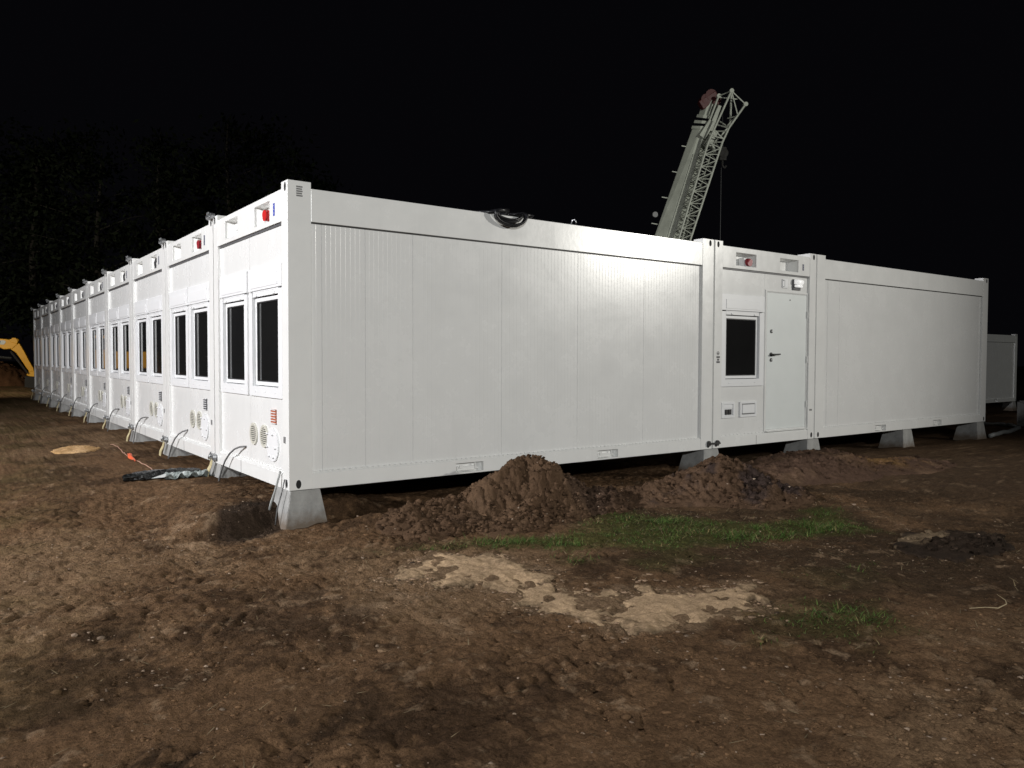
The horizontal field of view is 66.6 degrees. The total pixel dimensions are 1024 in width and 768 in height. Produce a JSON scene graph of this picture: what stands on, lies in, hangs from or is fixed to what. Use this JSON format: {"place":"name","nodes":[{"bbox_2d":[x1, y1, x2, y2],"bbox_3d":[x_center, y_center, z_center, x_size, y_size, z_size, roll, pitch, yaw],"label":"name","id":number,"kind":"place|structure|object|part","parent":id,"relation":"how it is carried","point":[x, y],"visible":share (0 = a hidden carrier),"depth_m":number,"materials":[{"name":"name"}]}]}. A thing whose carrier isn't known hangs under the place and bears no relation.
{"place":"outdoors","nodes":[
{"label":"outdoors","id":0,"kind":"place"},
{"bbox_2d":[0,361,1023,767],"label":"ground","id":1,"kind":"structure","parent":0,"point":[42,487],"depth_m":4.59,"materials":[{"name":"soil"}]},
{"bbox_2d":[0,361,28,386],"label":"spoil bank","id":2,"kind":"structure","parent":1,"relation":"on","point":[11,375],"depth_m":40.98,"materials":[{"name":"soil"}]},
{"bbox_2d":[0,338,33,387],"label":"excavator","id":3,"kind":"object","parent":1,"relation":"on","point":[14,344],"visible":0.85,"depth_m":39.85,"materials":[{"name":"metal"}]},
{"bbox_2d":[0,147,67,338],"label":"leafy tree","id":4,"kind":"object","parent":1,"relation":"on","point":[13,275],"visible":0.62,"depth_m":45.40,"materials":[{"name":"green plant"}]},
{"bbox_2d":[33,393,41,399],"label":"concrete footing","id":5,"kind":"object","parent":1,"relation":"on","point":[36,396],"visible":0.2,"depth_m":26.98,"materials":[{"name":"grey concrete"}]},
{"bbox_2d":[41,396,49,403],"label":"concrete footing","id":6,"kind":"object","parent":1,"relation":"on","point":[44,400],"visible":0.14,"depth_m":25.11,"materials":[{"name":"grey concrete"}]},
{"bbox_2d":[30,308,41,398],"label":"container unit","id":7,"kind":"object","parent":6,"relation":"on","point":[37,351],"visible":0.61,"depth_m":26.30,"materials":[{"name":"white paint"}]},
{"bbox_2d":[34,330,37,368],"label":"window","id":8,"kind":"structure","parent":7,"relation":"in","point":[35,331],"depth_m":26.82,"materials":[{"name":"white plastic"}]},
{"bbox_2d":[37,329,40,368],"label":"window","id":9,"kind":"structure","parent":7,"relation":"in","point":[38,330],"depth_m":26.03,"materials":[{"name":"white plastic"}]},
{"bbox_2d":[0,134,92,354],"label":"pine tree","id":10,"kind":"object","parent":1,"relation":"on","point":[24,230],"visible":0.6,"depth_m":45.77,"materials":[{"name":"green plant"}]},
{"bbox_2d":[50,399,59,407],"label":"concrete footing","id":11,"kind":"object","parent":1,"relation":"on","point":[53,403],"visible":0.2,"depth_m":23.13,"materials":[{"name":"grey concrete"}]},
{"bbox_2d":[37,302,49,403],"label":"container unit","id":12,"kind":"object","parent":11,"relation":"on","point":[45,350],"visible":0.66,"depth_m":24.30,"materials":[{"name":"white paint"}]},
{"bbox_2d":[42,328,45,369],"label":"window","id":13,"kind":"structure","parent":12,"relation":"in","point":[43,329],"depth_m":24.87,"materials":[{"name":"white plastic"}]},
{"bbox_2d":[45,326,48,369],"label":"window","id":14,"kind":"structure","parent":12,"relation":"in","point":[46,328],"depth_m":24.02,"materials":[{"name":"white plastic"}]},
{"bbox_2d":[60,403,72,411],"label":"concrete footing","id":15,"kind":"object","parent":1,"relation":"on","point":[65,408],"visible":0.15,"depth_m":21.14,"materials":[{"name":"grey concrete"}]},
{"bbox_2d":[46,297,60,407],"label":"container unit","id":16,"kind":"object","parent":15,"relation":"on","point":[54,336],"visible":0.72,"depth_m":22.33,"materials":[{"name":"white paint"}]},
{"bbox_2d":[50,325,55,370],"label":"window","id":17,"kind":"structure","parent":16,"relation":"in","point":[52,328],"depth_m":22.88,"materials":[{"name":"white plastic"}]},
{"bbox_2d":[55,324,58,370],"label":"window","id":18,"kind":"structure","parent":16,"relation":"in","point":[56,325],"depth_m":22.05,"materials":[{"name":"white plastic"}]},
{"bbox_2d":[0,110,143,342],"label":"leafy tree","id":19,"kind":"object","parent":1,"relation":"on","point":[69,136],"visible":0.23,"depth_m":49.76,"materials":[{"name":"green plant"}]},
{"bbox_2d":[51,445,100,453],"bbox_3d":[-6.591,1.005,11.799,0.738,0.154,0.738,-1,2,-36],"label":"sand heap","id":20,"kind":"object","parent":1,"relation":"on","point":[73,449],"visible":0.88,"depth_m":11.62,"materials":[{"name":"sand"}]},
{"bbox_2d":[71,408,87,416],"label":"concrete footing","id":21,"kind":"object","parent":1,"relation":"on","point":[77,412],"visible":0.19,"depth_m":19.16,"materials":[{"name":"grey concrete"}]},
{"bbox_2d":[56,291,72,412],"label":"container unit","id":22,"kind":"object","parent":21,"relation":"on","point":[66,357],"visible":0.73,"depth_m":20.27,"materials":[{"name":"white paint"}]},
{"bbox_2d":[61,322,66,371],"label":"window","id":23,"kind":"structure","parent":22,"relation":"in","point":[63,325],"depth_m":20.84,"materials":[{"name":"white plastic"}]},
{"bbox_2d":[66,320,71,372],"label":"window","id":24,"kind":"structure","parent":22,"relation":"in","point":[68,323],"depth_m":20.04,"materials":[{"name":"white plastic"}]},
{"bbox_2d":[87,414,106,422],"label":"concrete footing","id":25,"kind":"object","parent":1,"relation":"on","point":[93,419],"visible":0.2,"depth_m":17.17,"materials":[{"name":"grey concrete"}]},
{"bbox_2d":[68,283,88,415],"bbox_3d":[-7.737,-0.728,20.010,6.163,3.336,2.551,-1,2,-36],"label":"container unit","id":26,"kind":"object","parent":25,"relation":"on","point":[80,348],"visible":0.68,"depth_m":18.26,"materials":[{"name":"white paint"}]},
{"bbox_2d":[73,318,80,373],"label":"window","id":27,"kind":"structure","parent":26,"relation":"in","point":[76,322],"depth_m":18.81,"materials":[{"name":"white plastic"}]},
{"bbox_2d":[80,316,86,374],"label":"window","id":28,"kind":"structure","parent":26,"relation":"in","point":[82,319],"depth_m":18.01,"materials":[{"name":"white plastic"}]},
{"bbox_2d":[1,135,196,317],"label":"leafy tree","id":29,"kind":"object","parent":1,"relation":"on","point":[84,174],"visible":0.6,"depth_m":44.58,"materials":[{"name":"green plant"}]},
{"bbox_2d":[106,421,126,429],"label":"concrete footing","id":30,"kind":"object","parent":1,"relation":"on","point":[112,426],"visible":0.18,"depth_m":15.18,"materials":[{"name":"grey concrete"}]},
{"bbox_2d":[83,273,107,423],"bbox_3d":[-6.278,-0.670,18.020,6.163,3.311,2.551,-1,2,-36],"label":"container unit","id":31,"kind":"object","parent":30,"relation":"on","point":[97,351],"visible":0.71,"depth_m":16.25,"materials":[{"name":"white paint"}]},
{"bbox_2d":[89,313,97,375],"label":"window","id":32,"kind":"structure","parent":31,"relation":"in","point":[93,324],"depth_m":16.80,"materials":[{"name":"white plastic"}]},
{"bbox_2d":[97,311,105,376],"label":"window","id":33,"kind":"structure","parent":31,"relation":"in","point":[100,315],"depth_m":15.98,"materials":[{"name":"white plastic"}]},
{"bbox_2d":[110,444,152,469],"bbox_3d":[-5.459,1.007,11.087,0.078,0.073,3.752,-1,2,-34],"label":"marking twine","id":34,"kind":"object","parent":1,"relation":"on","point":[130,456],"visible":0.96,"depth_m":10.81,"materials":[{"name":"orange plastic"}]},
{"bbox_2d":[130,431,156,441],"bbox_3d":[-6.338,1.007,13.392,0.446,0.414,0.486,-1,2,-36],"label":"concrete footing","id":35,"kind":"object","parent":1,"relation":"on","point":[139,437],"visible":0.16,"depth_m":13.20,"materials":[{"name":"grey concrete"}]},
{"bbox_2d":[101,261,132,430],"bbox_3d":[-4.819,-0.589,16.031,6.163,3.334,2.551,-1,2,-36],"label":"container unit","id":36,"kind":"object","parent":35,"relation":"on","point":[119,346],"visible":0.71,"depth_m":14.24,"materials":[{"name":"white paint"}]},
{"bbox_2d":[109,307,119,378],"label":"window","id":37,"kind":"structure","parent":36,"relation":"in","point":[114,319],"depth_m":14.78,"materials":[{"name":"white plastic"}]},
{"bbox_2d":[119,304,129,379],"bbox_3d":[-6.825,-0.736,13.839,0.129,1.315,0.985,-1,2,-36],"label":"window","id":38,"kind":"structure","parent":36,"relation":"in","point":[124,334],"depth_m":13.97,"materials":[{"name":"white plastic"}]},
{"bbox_2d":[109,119,213,257],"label":"pine tree","id":39,"kind":"object","parent":1,"relation":"on","point":[163,222],"visible":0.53,"depth_m":45.39,"materials":[{"name":"green plant"}]},
{"bbox_2d":[122,467,201,480],"bbox_3d":[-4.122,1.050,9.182,0.869,0.105,0.360,-2,3,-42],"label":"plastic sheet","id":40,"kind":"object","parent":1,"relation":"on","point":[143,475],"visible":0.7,"depth_m":9.03,"materials":[{"name":"black plastic"}]},
{"bbox_2d":[163,443,194,456],"bbox_3d":[-4.879,1.077,11.403,0.446,0.414,0.486,-1,2,-36],"label":"concrete footing","id":41,"kind":"object","parent":1,"relation":"on","point":[175,451],"visible":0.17,"depth_m":11.22,"materials":[{"name":"grey concrete"}]},
{"bbox_2d":[126,243,166,443],"bbox_3d":[-3.360,-0.519,14.042,6.163,3.334,2.551,-1,2,-36],"label":"container unit","id":42,"kind":"object","parent":41,"relation":"on","point":[148,344],"visible":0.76,"depth_m":12.20,"materials":[{"name":"white paint"}]},
{"bbox_2d":[134,299,148,382],"bbox_3d":[-5.983,-0.696,12.691,0.129,1.315,0.985,-1,2,-36],"label":"window","id":43,"kind":"structure","parent":42,"relation":"in","point":[141,313],"depth_m":12.77,"materials":[{"name":"white plastic"}]},
{"bbox_2d":[148,295,162,383],"bbox_3d":[-5.366,-0.666,11.850,0.129,1.315,0.985,-1,2,-36],"label":"window","id":44,"kind":"structure","parent":42,"relation":"in","point":[155,325],"depth_m":11.95,"materials":[{"name":"white plastic"}]},
{"bbox_2d":[164,469,211,478],"bbox_3d":[-3.813,1.063,9.162,0.504,0.093,0.162,-1,2,-36],"label":"plastic wrapper","id":45,"kind":"object","parent":1,"relation":"on","point":[184,474],"visible":1,"depth_m":9.12,"materials":[{"name":"white plastic"}]},
{"bbox_2d":[167,145,253,240],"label":"pine tree","id":46,"kind":"object","parent":1,"relation":"on","point":[205,204],"visible":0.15,"depth_m":50.01,"materials":[{"name":"green plant"}]},
{"bbox_2d":[210,462,248,477],"bbox_3d":[-3.420,1.147,9.414,0.446,0.414,0.486,-1,2,-36],"label":"concrete footing","id":47,"kind":"object","parent":1,"relation":"on","point":[227,472],"visible":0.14,"depth_m":9.23,"materials":[{"name":"grey concrete"}]},
{"bbox_2d":[158,219,214,461],"bbox_3d":[-1.900,-0.460,12.053,6.163,3.312,2.551,-1,2,-36],"label":"container unit","id":48,"kind":"object","parent":47,"relation":"on","point":[189,312],"visible":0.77,"depth_m":10.18,"materials":[{"name":"white paint"}]},
{"bbox_2d":[169,288,189,387],"bbox_3d":[-4.524,-0.625,10.702,0.129,1.315,0.985,-1,2,-36],"label":"window","id":49,"kind":"structure","parent":48,"relation":"in","point":[178,300],"depth_m":10.76,"materials":[{"name":"white plastic"}]},
{"bbox_2d":[188,282,209,389],"bbox_3d":[-3.907,-0.596,9.861,0.129,1.315,0.985,-1,2,-36],"label":"window","id":50,"kind":"structure","parent":48,"relation":"in","point":[198,295],"depth_m":9.93,"materials":[{"name":"white plastic"}]},
{"bbox_2d":[150,111,315,237],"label":"leafy tree","id":51,"kind":"object","parent":1,"relation":"on","point":[231,202],"visible":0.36,"depth_m":44.58,"materials":[{"name":"green plant"}]},
{"bbox_2d":[274,487,326,529],"bbox_3d":[-2.087,1.211,7.598,0.446,0.414,0.486,-1,2,-36],"label":"concrete footing","id":52,"kind":"object","parent":1,"relation":"on","point":[297,509],"visible":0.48,"depth_m":7.42,"materials":[{"name":"grey concrete"}]},
{"bbox_2d":[375,454,636,541],"bbox_3d":[-0.028,1.097,7.911,2.975,0.679,1.421,-1,2,-36],"label":"dirt pile","id":53,"kind":"object","parent":1,"relation":"on","point":[523,494],"visible":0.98,"depth_m":7.64,"materials":[{"name":"soil"}]},
{"bbox_2d":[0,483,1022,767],"bbox_3d":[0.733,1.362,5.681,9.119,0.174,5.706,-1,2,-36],"label":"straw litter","id":54,"kind":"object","parent":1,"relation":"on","point":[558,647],"visible":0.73,"depth_m":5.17,"materials":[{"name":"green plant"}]},
{"bbox_2d":[0,478,1023,767],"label":"dirt clods","id":55,"kind":"object","parent":1,"relation":"on","point":[298,758],"visible":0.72,"depth_m":4.31,"materials":[{"name":"soil"}]},
{"bbox_2d":[344,545,788,642],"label":"mud chips","id":56,"kind":"object","parent":1,"relation":"on","point":[627,638],"visible":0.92,"depth_m":5.39,"materials":[{"name":"soil"}]},
{"bbox_2d":[384,553,769,635],"bbox_3d":[0.352,1.432,5.397,2.804,0.108,1.497,1,2,22],"label":"dried mud crust","id":57,"kind":"object","parent":1,"relation":"on","point":[651,611],"visible":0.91,"depth_m":5.22,"materials":[{"name":"soil"}]},
{"bbox_2d":[678,448,718,470],"bbox_3d":[2.677,1.111,11.090,0.446,0.414,0.486,-1,2,-36],"label":"concrete footing","id":58,"kind":"object","parent":1,"relation":"on","point":[691,458],"visible":0.26,"depth_m":10.97,"materials":[{"name":"grey concrete"}]},
{"bbox_2d":[712,240,815,447],"bbox_3d":[2.028,-0.654,14.014,2.438,2.908,6.106,-1,2,-36],"label":"container unit","id":59,"kind":"object","parent":58,"relation":"on","point":[764,308],"visible":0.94,"depth_m":11.55,"materials":[{"name":"white paint"}]},
{"bbox_2d":[721,293,764,386],"bbox_3d":[3.309,-0.627,11.307,0.985,1.315,0.129,-1,2,-36],"label":"window","id":60,"kind":"structure","parent":59,"relation":"in","point":[742,322],"depth_m":11.31,"materials":[{"name":"black glass"}]},
{"bbox_3d":[4.213,-0.348,11.919,1.002,2.053,0.128,-1,2,-36],"label":"door","id":61,"kind":"part","parent":59,"relation":"part of","materials":[{"name":"grey paint"}]},
{"bbox_2d":[651,88,747,240],"bbox_3d":[5.288,-7.212,39.478,12.364,15.507,3.156,0,2,-6],"label":"mobile crane","id":62,"kind":"object","parent":1,"relation":"on","point":[674,220],"visible":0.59,"depth_m":39.19,"materials":[{"name":"paint"}]},
{"bbox_2d":[619,453,817,510],"bbox_3d":[2.380,1.121,9.024,2.700,0.557,1.850,-1,2,-36],"label":"dirt pile","id":63,"kind":"object","parent":1,"relation":"on","point":[720,480],"visible":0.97,"depth_m":8.69,"materials":[{"name":"soil"}]},
{"bbox_2d":[783,438,819,452],"bbox_3d":[4.668,1.070,12.549,0.446,0.414,0.486,-1,2,-36],"label":"concrete footing","id":64,"kind":"object","parent":1,"relation":"on","point":[801,445],"visible":0.24,"depth_m":12.41,"materials":[{"name":"grey concrete"}]},
{"bbox_2d":[744,447,956,485],"bbox_3d":[4.744,1.139,11.125,4.800,0.384,1.800,-1,2,-36],"label":"dirt mound","id":65,"kind":"object","parent":1,"relation":"on","point":[824,465],"visible":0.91,"depth_m":10.63,"materials":[{"name":"soil"}]},
{"bbox_2d":[878,429,914,447],"bbox_3d":[7.059,1.020,14.301,0.446,0.414,0.486,-1,2,-36],"label":"concrete footing","id":66,"kind":"object","parent":1,"relation":"on","point":[903,438],"visible":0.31,"depth_m":14.16,"materials":[{"name":"grey concrete"}]},
{"bbox_2d":[813,254,987,437],"bbox_3d":[6.534,-0.674,15.101,6.060,2.912,2.440,-1,2,-36],"label":"container unit","id":67,"kind":"object","parent":66,"relation":"on","point":[897,349],"visible":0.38,"depth_m":13.83,"materials":[{"name":"white paint"}]},
{"bbox_2d":[893,529,1015,562],"bbox_3d":[3.772,1.371,6.720,1.488,0.195,0.950,-1,2,-36],"label":"ash heap","id":68,"kind":"object","parent":1,"relation":"on","point":[956,546],"visible":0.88,"depth_m":6.51,"materials":[{"name":"soil"}]},
{"bbox_2d":[953,421,986,439],"bbox_3d":[9.428,0.971,16.037,0.446,0.414,0.486,-1,2,-36],"label":"concrete footing","id":69,"kind":"object","parent":1,"relation":"on","point":[973,430],"visible":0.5,"depth_m":15.90,"materials":[{"name":"grey concrete"}]},
{"bbox_2d":[969,594,1006,608],"bbox_3d":[3.101,1.414,5.015,0.403,0.022,0.124,-1,2,-36],"label":"dry twig","id":70,"kind":"object","parent":1,"relation":"on","point":[992,607],"visible":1,"depth_m":4.94,"materials":[{"name":"wood"}]},
{"bbox_2d":[984,422,1020,437],"bbox_3d":[12.403,1.126,20.336,1.010,0.520,10.051,1,2,25],"label":"hose","id":71,"kind":"object","parent":1,"relation":"on","point":[1011,430],"visible":0.69,"depth_m":17.73,"materials":[{"name":"grey plastic"}]},
{"bbox_2d":[1001,401,1016,410],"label":"concrete footing","id":72,"kind":"object","parent":1,"relation":"on","point":[1009,406],"visible":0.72,"depth_m":33.90,"materials":[{"name":"grey concrete"}]},
{"bbox_2d":[986,334,1017,402],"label":"container unit","id":73,"kind":"object","parent":72,"relation":"on","point":[1001,370],"visible":0.22,"depth_m":33.07,"materials":[{"name":"white paint"}]},
{"bbox_2d":[1017,400,1023,425],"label":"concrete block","id":74,"kind":"structure","parent":1,"relation":"on","point":[1020,413],"depth_m":25.50,"materials":[{"name":"grey concrete"}]},
{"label":"concrete footing","id":75,"kind":"object","parent":1,"relation":"on","visible":0},
{"bbox_2d":[206,179,720,524],"bbox_3d":[-0.370,-0.382,10.092,6.324,3.328,2.590,-1,2,-36],"label":"container unit","id":76,"kind":"object","parent":75,"relation":"on","point":[358,339],"visible":0.99,"depth_m":8.48,"materials":[{"name":"white paint"}]},
{"bbox_2d":[219,271,248,394],"bbox_3d":[-3.064,-0.555,8.713,0.129,1.315,0.985,-1,2,-36],"label":"window","id":77,"kind":"structure","parent":76,"relation":"in","point":[234,305],"depth_m":8.73,"materials":[{"name":"white plastic"}]},
{"bbox_2d":[248,261,282,398],"bbox_3d":[-2.448,-0.526,7.872,0.129,1.315,0.985,-1,2,-36],"label":"window","id":78,"kind":"structure","parent":76,"relation":"in","point":[265,282],"depth_m":7.90,"materials":[{"name":"white plastic"}]},
{"bbox_2d":[476,208,533,227],"bbox_3d":[-0.112,-1.860,8.788,0.754,0.224,0.391,-1,2,-36],"label":"cable coil","id":79,"kind":"object","parent":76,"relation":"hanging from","point":[502,220],"visible":0.94,"depth_m":8.68,"materials":[{"name":"black rubber"}]},
{"bbox_2d":[0,0,1023,365],"label":"sky","id":80,"kind":"structure","parent":0,"point":[880,133],"materials":[{"name":"black"}]},
{"bbox_2d":[374,506,937,653],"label":"grass","id":81,"kind":"structure","parent":0,"point":[731,532],"depth_m":6.88,"materials":[{"name":"green plant"}]}
]}

